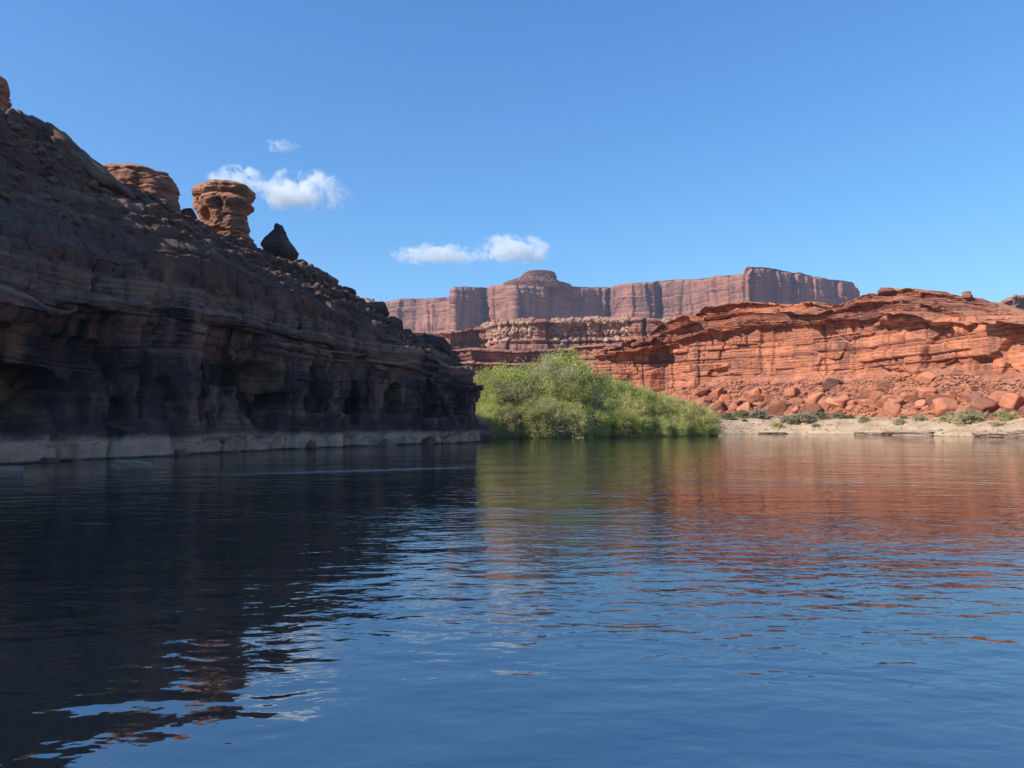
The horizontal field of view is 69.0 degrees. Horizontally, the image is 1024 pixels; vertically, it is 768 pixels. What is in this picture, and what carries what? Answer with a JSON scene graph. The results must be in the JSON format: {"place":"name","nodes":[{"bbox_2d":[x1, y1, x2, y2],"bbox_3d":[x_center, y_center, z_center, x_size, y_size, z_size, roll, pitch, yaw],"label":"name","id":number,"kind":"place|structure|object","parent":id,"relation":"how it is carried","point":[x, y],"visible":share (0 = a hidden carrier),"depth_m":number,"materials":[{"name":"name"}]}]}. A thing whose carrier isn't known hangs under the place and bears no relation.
{"place":"outdoors","nodes":[
{"label":"outdoors","id":0,"kind":"place"},
{"bbox_2d":[0,107,483,464],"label":"shaded cliff","id":1,"kind":"structure","parent":0,"point":[156,342],"depth_m":48.47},
{"bbox_2d":[0,76,11,108],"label":"red outcrop","id":2,"kind":"object","parent":1,"relation":"on","point":[5,96],"visible":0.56,"depth_m":50.94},
{"bbox_2d":[22,113,135,199],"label":"rounded slab","id":3,"kind":"structure","parent":1,"relation":"on","point":[69,149],"depth_m":52.17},
{"bbox_2d":[103,163,180,212],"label":"flat topped block","id":4,"kind":"structure","parent":1,"relation":"on","point":[159,184],"depth_m":62.36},
{"bbox_2d":[181,208,196,219],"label":"crest boulder","id":5,"kind":"object","parent":1,"relation":"on","point":[189,212],"visible":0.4,"depth_m":66.85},
{"bbox_2d":[191,179,256,245],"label":"balanced rock","id":6,"kind":"object","parent":1,"relation":"on","point":[225,207],"visible":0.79,"depth_m":70.72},
{"bbox_2d":[0,106,462,366],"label":"rubble","id":7,"kind":"object","parent":1,"relation":"on","point":[92,183],"visible":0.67,"depth_m":55.57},
{"bbox_2d":[260,223,298,260],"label":"pointed boulder","id":8,"kind":"object","parent":1,"relation":"on","point":[275,242],"visible":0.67,"depth_m":73.49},
{"bbox_2d":[373,301,388,316],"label":"crest boulder","id":9,"kind":"object","parent":1,"relation":"on","point":[381,308],"visible":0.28,"depth_m":80.84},
{"bbox_2d":[423,333,452,354],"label":"crest boulder","id":10,"kind":"object","parent":1,"relation":"on","point":[440,343],"visible":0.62,"depth_m":83.14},
{"bbox_2d":[0,434,1023,767],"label":"river","id":11,"kind":"structure","parent":0,"point":[780,600],"depth_m":8.18,"materials":[{"name":"blue liquid"}]},
{"bbox_2d":[0,465,23,476],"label":"river rock","id":12,"kind":"object","parent":11,"relation":"in","point":[8,471],"visible":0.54,"depth_m":28.54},
{"bbox_2d":[38,457,59,462],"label":"fallen block","id":13,"kind":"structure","parent":11,"relation":"in","point":[48,460],"depth_m":38.52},
{"bbox_2d":[110,459,154,468],"bbox_3d":[-17.013,3.733,33.596,1.947,0.709,1.128,14,-3,-19],"label":"river rock","id":14,"kind":"object","parent":11,"relation":"in","point":[123,464],"visible":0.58,"depth_m":33.09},
{"bbox_2d":[420,436,435,444],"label":"fallen block","id":15,"kind":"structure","parent":11,"relation":"in","point":[429,440],"depth_m":72.22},
{"bbox_2d":[0,0,1023,302],"label":"sky","id":16,"kind":"structure","parent":0,"point":[416,149],"materials":[{"name":"blue"}]},
{"bbox_2d":[451,344,620,378],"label":"red terrace","id":17,"kind":"structure","parent":0,"point":[472,358],"depth_m":429.00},
{"bbox_2d":[412,317,662,350],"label":"banded terrace","id":18,"kind":"structure","parent":0,"point":[638,327],"depth_m":652.88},
{"bbox_2d":[481,315,676,348],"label":"rubble","id":19,"kind":"object","parent":18,"relation":"on","point":[493,330],"visible":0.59,"depth_m":653.62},
{"bbox_2d":[365,266,859,332],"bbox_3d":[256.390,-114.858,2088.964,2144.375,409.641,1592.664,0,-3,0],"label":"mesa","id":20,"kind":"structure","parent":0,"point":[463,308],"depth_m":1919.59,"materials":[{"name":"stone"}]},
{"bbox_2d":[502,270,572,291],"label":"mesa butte","id":21,"kind":"object","parent":20,"relation":"on","point":[544,278],"visible":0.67,"depth_m":1954.21,"materials":[{"name":"stone"}]},
{"bbox_2d":[497,414,1023,437],"bbox_3d":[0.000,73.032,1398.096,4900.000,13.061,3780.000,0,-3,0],"label":"ground","id":22,"kind":"structure","parent":0,"point":[846,426],"depth_m":143.56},
{"bbox_2d":[475,403,499,437],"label":"willow shrub","id":23,"kind":"object","parent":22,"relation":"on","point":[489,418],"visible":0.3,"depth_m":102.77,"materials":[{"name":"green plant"}]},
{"bbox_2d":[474,363,502,384],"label":"willow shrub","id":24,"kind":"object","parent":22,"relation":"on","point":[483,374],"visible":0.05,"depth_m":116.96,"materials":[{"name":"green plant"}]},
{"bbox_2d":[475,382,504,411],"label":"willow shrub","id":25,"kind":"object","parent":22,"relation":"on","point":[491,399],"visible":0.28,"depth_m":107.71,"materials":[{"name":"green plant"}]},
{"bbox_2d":[473,365,508,405],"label":"willow shrub","id":26,"kind":"object","parent":22,"relation":"on","point":[492,381],"visible":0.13,"depth_m":110.99,"materials":[{"name":"green plant"}]},
{"bbox_2d":[477,402,515,437],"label":"willow shrub","id":27,"kind":"object","parent":22,"relation":"on","point":[497,414],"visible":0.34,"depth_m":104.28,"materials":[{"name":"green plant"}]},
{"bbox_2d":[479,404,513,438],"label":"willow shrub","id":28,"kind":"object","parent":22,"relation":"on","point":[498,424],"visible":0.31,"depth_m":103.54,"materials":[{"name":"green plant"}]},
{"bbox_2d":[483,379,524,408],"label":"willow shrub","id":29,"kind":"object","parent":22,"relation":"on","point":[508,392],"visible":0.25,"depth_m":109.18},
{"bbox_2d":[490,402,522,437],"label":"willow shrub","id":30,"kind":"object","parent":22,"relation":"on","point":[512,420],"visible":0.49,"depth_m":104.99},
{"bbox_2d":[500,403,524,433],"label":"willow shrub","id":31,"kind":"object","parent":22,"relation":"on","point":[518,421],"visible":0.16,"depth_m":106.11,"materials":[{"name":"green plant"}]},
{"bbox_2d":[487,354,539,396],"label":"willow shrub","id":32,"kind":"object","parent":22,"relation":"on","point":[512,375],"visible":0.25,"depth_m":113.25,"materials":[{"name":"green plant"}]},
{"bbox_2d":[498,378,542,409],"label":"willow shrub","id":33,"kind":"object","parent":22,"relation":"on","point":[522,394],"visible":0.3,"depth_m":110.50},
{"bbox_2d":[509,409,531,437],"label":"willow shrub","id":34,"kind":"object","parent":22,"relation":"on","point":[524,421],"visible":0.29,"depth_m":106.11,"materials":[{"name":"green plant"}]},
{"bbox_2d":[515,407,545,435],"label":"willow shrub","id":35,"kind":"object","parent":22,"relation":"on","point":[520,434],"visible":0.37,"depth_m":106.06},
{"bbox_2d":[514,397,550,437],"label":"willow shrub","id":36,"kind":"object","parent":22,"relation":"on","point":[526,405],"visible":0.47,"depth_m":106.77,"materials":[{"name":"green plant"}]},
{"bbox_2d":[517,381,548,402],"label":"willow shrub","id":37,"kind":"object","parent":22,"relation":"on","point":[533,396],"visible":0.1,"depth_m":110.84,"materials":[{"name":"green plant"}]},
{"bbox_2d":[512,399,569,437],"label":"willow shrub","id":38,"kind":"object","parent":22,"relation":"on","point":[547,421],"visible":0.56,"depth_m":107.06,"materials":[{"name":"green plant"}]},
{"bbox_2d":[521,394,563,432],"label":"willow shrub","id":39,"kind":"object","parent":22,"relation":"on","point":[549,406],"visible":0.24,"depth_m":108.09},
{"bbox_2d":[530,344,569,373],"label":"willow shrub","id":40,"kind":"object","parent":22,"relation":"on","point":[561,363],"visible":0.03,"depth_m":123.78,"materials":[{"name":"green plant"}]},
{"bbox_2d":[529,370,574,407],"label":"willow shrub","id":41,"kind":"object","parent":22,"relation":"on","point":[545,388],"visible":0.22,"depth_m":113.17,"materials":[{"name":"green plant"}]},
{"bbox_2d":[542,396,569,437],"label":"willow shrub","id":42,"kind":"object","parent":22,"relation":"on","point":[548,400],"visible":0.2,"depth_m":109.76,"materials":[{"name":"green plant"}]},
{"bbox_2d":[530,346,584,391],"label":"willow shrub","id":43,"kind":"object","parent":22,"relation":"on","point":[548,365],"visible":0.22,"depth_m":117.48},
{"bbox_2d":[545,397,573,437],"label":"willow shrub","id":44,"kind":"object","parent":22,"relation":"on","point":[562,423],"visible":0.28,"depth_m":109.30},
{"bbox_2d":[544,395,574,432],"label":"willow shrub","id":45,"kind":"object","parent":22,"relation":"on","point":[562,406],"visible":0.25,"depth_m":109.49,"materials":[{"name":"green plant"}]},
{"bbox_2d":[544,369,592,408],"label":"willow shrub","id":46,"kind":"object","parent":22,"relation":"on","point":[570,392],"visible":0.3,"depth_m":113.94,"materials":[{"name":"green plant"}]},
{"bbox_2d":[538,352,602,410],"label":"willow shrub","id":47,"kind":"object","parent":22,"relation":"on","point":[580,378],"visible":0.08,"depth_m":120.02,"materials":[{"name":"green plant"}]},
{"bbox_2d":[563,396,588,436],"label":"willow shrub","id":48,"kind":"object","parent":22,"relation":"on","point":[576,422],"visible":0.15,"depth_m":110.73,"materials":[{"name":"green plant"}]},
{"bbox_2d":[557,399,598,437],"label":"willow shrub","id":49,"kind":"object","parent":22,"relation":"on","point":[583,419],"visible":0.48,"depth_m":110.03,"materials":[{"name":"green plant"}]},
{"bbox_2d":[560,345,601,387],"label":"willow shrub","id":50,"kind":"object","parent":22,"relation":"on","point":[580,363],"visible":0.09,"depth_m":125.03,"materials":[{"name":"green plant"}]},
{"bbox_2d":[570,397,594,436],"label":"willow shrub","id":51,"kind":"object","parent":22,"relation":"on","point":[574,406],"visible":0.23,"depth_m":112.28,"materials":[{"name":"green plant"}]},
{"bbox_2d":[584,402,609,436],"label":"willow shrub","id":52,"kind":"object","parent":22,"relation":"on","point":[597,426],"visible":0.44,"depth_m":113.30,"materials":[{"name":"green plant"}]},
{"bbox_2d":[588,385,610,410],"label":"willow shrub","id":53,"kind":"object","parent":22,"relation":"on","point":[599,393],"visible":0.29,"depth_m":119.05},
{"bbox_2d":[590,408,611,435],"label":"willow shrub","id":54,"kind":"object","parent":22,"relation":"on","point":[601,416],"visible":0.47,"depth_m":113.22,"materials":[{"name":"green plant"}]},
{"bbox_2d":[586,378,618,401],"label":"willow shrub","id":55,"kind":"object","parent":22,"relation":"on","point":[602,387],"visible":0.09,"depth_m":122.79,"materials":[{"name":"green plant"}]},
{"bbox_2d":[590,387,634,413],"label":"willow shrub","id":56,"kind":"object","parent":22,"relation":"on","point":[606,404],"visible":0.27,"depth_m":119.77,"materials":[{"name":"green plant"}]},
{"bbox_2d":[604,408,626,436],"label":"willow shrub","id":57,"kind":"object","parent":22,"relation":"on","point":[613,424],"visible":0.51,"depth_m":115.30,"materials":[{"name":"green plant"}]},
{"bbox_2d":[596,368,636,390],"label":"willow shrub","id":58,"kind":"object","parent":22,"relation":"on","point":[604,376],"visible":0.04,"depth_m":128.51,"materials":[{"name":"green plant"}]},
{"bbox_2d":[598,373,636,399],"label":"willow shrub","id":59,"kind":"object","parent":22,"relation":"on","point":[617,387],"visible":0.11,"depth_m":123.98,"materials":[{"name":"green plant"}]},
{"bbox_2d":[611,407,638,436],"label":"willow shrub","id":60,"kind":"object","parent":22,"relation":"on","point":[623,428],"visible":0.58,"depth_m":116.17,"materials":[{"name":"green plant"}]},
{"bbox_2d":[608,389,647,414],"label":"willow shrub","id":61,"kind":"object","parent":22,"relation":"on","point":[629,410],"visible":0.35,"depth_m":120.20,"materials":[{"name":"green plant"}]},
{"bbox_2d":[622,413,645,436],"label":"willow shrub","id":62,"kind":"object","parent":22,"relation":"on","point":[632,424],"visible":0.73,"depth_m":117.23,"materials":[{"name":"green plant"}]},
{"bbox_2d":[619,379,658,405],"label":"willow shrub","id":63,"kind":"object","parent":22,"relation":"on","point":[639,392],"visible":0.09,"depth_m":125.91,"materials":[{"name":"green plant"}]},
{"bbox_2d":[627,411,650,434],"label":"willow shrub","id":64,"kind":"object","parent":22,"relation":"on","point":[641,423],"visible":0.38,"depth_m":118.13,"materials":[{"name":"green plant"}]},
{"bbox_2d":[628,389,652,426],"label":"willow shrub","id":65,"kind":"object","parent":22,"relation":"on","point":[641,402],"visible":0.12,"depth_m":121.57,"materials":[{"name":"green plant"}]},
{"bbox_2d":[637,413,658,436],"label":"willow shrub","id":66,"kind":"object","parent":22,"relation":"on","point":[647,427],"visible":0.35,"depth_m":118.82,"materials":[{"name":"green plant"}]},
{"bbox_2d":[639,398,667,416],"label":"willow shrub","id":67,"kind":"object","parent":22,"relation":"on","point":[657,409],"visible":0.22,"depth_m":123.03,"materials":[{"name":"green plant"}]},
{"bbox_2d":[647,414,677,435],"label":"willow shrub","id":68,"kind":"object","parent":22,"relation":"on","point":[660,425],"visible":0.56,"depth_m":119.92,"materials":[{"name":"green plant"}]},
{"bbox_2d":[655,418,674,435],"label":"willow shrub","id":69,"kind":"object","parent":22,"relation":"on","point":[666,430],"visible":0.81,"depth_m":120.17,"materials":[{"name":"green plant"}]},
{"bbox_2d":[652,397,678,419],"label":"willow shrub","id":70,"kind":"object","parent":22,"relation":"on","point":[668,409],"visible":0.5,"depth_m":125.72,"materials":[{"name":"green plant"}]},
{"bbox_2d":[655,393,682,409],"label":"willow shrub","id":71,"kind":"object","parent":22,"relation":"on","point":[666,401],"visible":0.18,"depth_m":129.54,"materials":[{"name":"green plant"}]},
{"bbox_2d":[669,418,688,435],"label":"willow shrub","id":72,"kind":"object","parent":22,"relation":"on","point":[677,430],"visible":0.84,"depth_m":121.68,"materials":[{"name":"green plant"}]},
{"bbox_2d":[673,402,700,433],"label":"willow shrub","id":73,"kind":"object","parent":22,"relation":"on","point":[686,407],"visible":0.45,"depth_m":125.23,"materials":[{"name":"green plant"}]},
{"bbox_2d":[676,398,707,433],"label":"willow shrub","id":74,"kind":"object","parent":22,"relation":"on","point":[693,403],"visible":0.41,"depth_m":125.73,"materials":[{"name":"green plant"}]},
{"bbox_2d":[685,401,725,433],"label":"willow shrub","id":75,"kind":"object","parent":22,"relation":"on","point":[711,416],"visible":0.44,"depth_m":125.46,"materials":[{"name":"green plant"}]},
{"bbox_2d":[745,407,769,417],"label":"sage shrub","id":76,"kind":"object","parent":22,"relation":"on","point":[757,413],"visible":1,"depth_m":161.62,"materials":[{"name":"green plant"}]},
{"bbox_2d":[777,413,798,422],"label":"sage shrub","id":77,"kind":"object","parent":22,"relation":"on","point":[787,419],"visible":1,"depth_m":154.43,"materials":[{"name":"green plant"}]},
{"bbox_2d":[789,412,816,420],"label":"sage shrub","id":78,"kind":"object","parent":22,"relation":"on","point":[801,416],"visible":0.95,"depth_m":153.94,"materials":[{"name":"green plant"}]},
{"bbox_2d":[719,415,1023,435],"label":"rubble","id":79,"kind":"object","parent":22,"relation":"on","point":[872,423],"visible":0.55,"depth_m":145.78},
{"bbox_2d":[854,432,889,434],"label":"rock ledge","id":80,"kind":"object","parent":22,"relation":"on","point":[870,433],"visible":0.72,"depth_m":135.74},
{"bbox_2d":[885,430,934,435],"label":"rock ledge","id":81,"kind":"object","parent":22,"relation":"on","point":[909,433],"visible":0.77,"depth_m":128.69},
{"bbox_2d":[946,409,991,423],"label":"sage shrub","id":82,"kind":"object","parent":22,"relation":"on","point":[965,416],"visible":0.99,"depth_m":124.72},
{"bbox_2d":[971,431,997,436],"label":"rock ledge","id":83,"kind":"object","parent":22,"relation":"on","point":[979,434],"visible":0.52,"depth_m":115.46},
{"bbox_2d":[998,412,1021,419],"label":"sage shrub","id":84,"kind":"object","parent":22,"relation":"on","point":[1008,416],"visible":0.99,"depth_m":119.03,"materials":[{"name":"green plant"}]},
{"bbox_2d":[1003,430,1023,437],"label":"rock ledge","id":85,"kind":"object","parent":22,"relation":"on","point":[1018,433],"visible":0.75,"depth_m":108.49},
{"bbox_2d":[587,288,1023,391],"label":"sunlit cliff","id":86,"kind":"structure","parent":0,"point":[912,331],"depth_m":182.56,"materials":[{"name":"red stone"}]},
{"bbox_2d":[877,287,894,293],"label":"skyline knob","id":87,"kind":"object","parent":86,"relation":"on","point":[885,290],"visible":1,"depth_m":176.71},
{"bbox_2d":[654,367,1023,420],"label":"talus slope","id":88,"kind":"structure","parent":0,"point":[1011,376],"depth_m":174.72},
{"bbox_2d":[713,401,726,413],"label":"talus boulder","id":89,"kind":"object","parent":88,"relation":"on","point":[719,405],"visible":0.65,"depth_m":189.88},
{"bbox_2d":[768,402,787,415],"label":"talus boulder","id":90,"kind":"object","parent":88,"relation":"on","point":[778,408],"visible":0.72,"depth_m":174.74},
{"bbox_2d":[784,387,799,396],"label":"talus boulder","id":91,"kind":"object","parent":88,"relation":"on","point":[792,391],"visible":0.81,"depth_m":182.94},
{"bbox_2d":[803,403,824,414],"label":"talus boulder","id":92,"kind":"object","parent":88,"relation":"on","point":[814,408],"visible":0.48,"depth_m":165.75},
{"bbox_2d":[805,392,825,405],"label":"talus boulder","id":93,"kind":"object","parent":88,"relation":"on","point":[814,398],"visible":0.59,"depth_m":171.73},
{"bbox_2d":[825,378,840,390],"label":"talus boulder","id":94,"kind":"object","parent":88,"relation":"on","point":[831,383],"visible":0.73,"depth_m":176.42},
{"bbox_2d":[832,395,850,408],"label":"talus boulder","id":95,"kind":"object","parent":88,"relation":"on","point":[842,400],"visible":0.56,"depth_m":162.23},
{"bbox_2d":[666,370,1023,416],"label":"rubble","id":96,"kind":"object","parent":88,"relation":"on","point":[947,387],"visible":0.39,"depth_m":162.56,"materials":[{"name":"red stone"}]},
{"bbox_2d":[857,398,871,406],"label":"talus boulder","id":97,"kind":"object","parent":88,"relation":"on","point":[864,402],"visible":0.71,"depth_m":157.08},
{"bbox_2d":[869,391,886,404],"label":"talus boulder","id":98,"kind":"object","parent":88,"relation":"on","point":[875,396],"visible":0.49,"depth_m":155.66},
{"bbox_2d":[876,395,896,408],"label":"talus boulder","id":99,"kind":"object","parent":88,"relation":"on","point":[880,403],"visible":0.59,"depth_m":151.02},
{"bbox_2d":[882,401,901,417],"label":"talus boulder","id":100,"kind":"object","parent":88,"relation":"on","point":[890,409],"visible":0.8,"depth_m":148.42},
{"bbox_2d":[881,395,904,405],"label":"talus boulder","id":101,"kind":"object","parent":88,"relation":"on","point":[900,401],"visible":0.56,"depth_m":150.00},
{"bbox_2d":[904,389,920,401],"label":"talus boulder","id":102,"kind":"object","parent":88,"relation":"on","point":[913,396],"visible":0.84,"depth_m":148.51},
{"bbox_2d":[915,371,936,384],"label":"talus boulder","id":103,"kind":"object","parent":88,"relation":"on","point":[927,377],"visible":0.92,"depth_m":153.81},
{"bbox_2d":[917,387,936,398],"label":"talus boulder","id":104,"kind":"object","parent":88,"relation":"on","point":[924,392],"visible":0.82,"depth_m":147.42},
{"bbox_2d":[925,395,943,407],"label":"talus boulder","id":105,"kind":"object","parent":88,"relation":"on","point":[928,399],"visible":0.38,"depth_m":142.40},
{"bbox_2d":[932,397,958,416],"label":"talus boulder","id":106,"kind":"object","parent":88,"relation":"on","point":[941,405],"visible":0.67,"depth_m":135.31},
{"bbox_2d":[941,390,959,399],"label":"talus boulder","id":107,"kind":"object","parent":88,"relation":"on","point":[951,394],"visible":0.38,"depth_m":140.69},
{"bbox_2d":[965,392,981,402],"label":"talus boulder","id":108,"kind":"object","parent":88,"relation":"on","point":[970,397],"visible":0.41,"depth_m":134.16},
{"bbox_2d":[968,396,997,413],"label":"talus boulder","id":109,"kind":"object","parent":88,"relation":"on","point":[979,403],"visible":0.63,"depth_m":127.64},
{"bbox_2d":[988,391,1013,402],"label":"talus boulder","id":110,"kind":"object","parent":88,"relation":"on","point":[996,396],"visible":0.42,"depth_m":131.06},
{"bbox_2d":[999,393,1023,410],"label":"talus boulder","id":111,"kind":"object","parent":88,"relation":"on","point":[1011,401],"visible":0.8,"depth_m":125.50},
{"bbox_2d":[999,294,1023,309],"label":"distant ridge","id":112,"kind":"structure","parent":0,"point":[1016,301],"depth_m":903.99,"materials":[{"name":"stone"}]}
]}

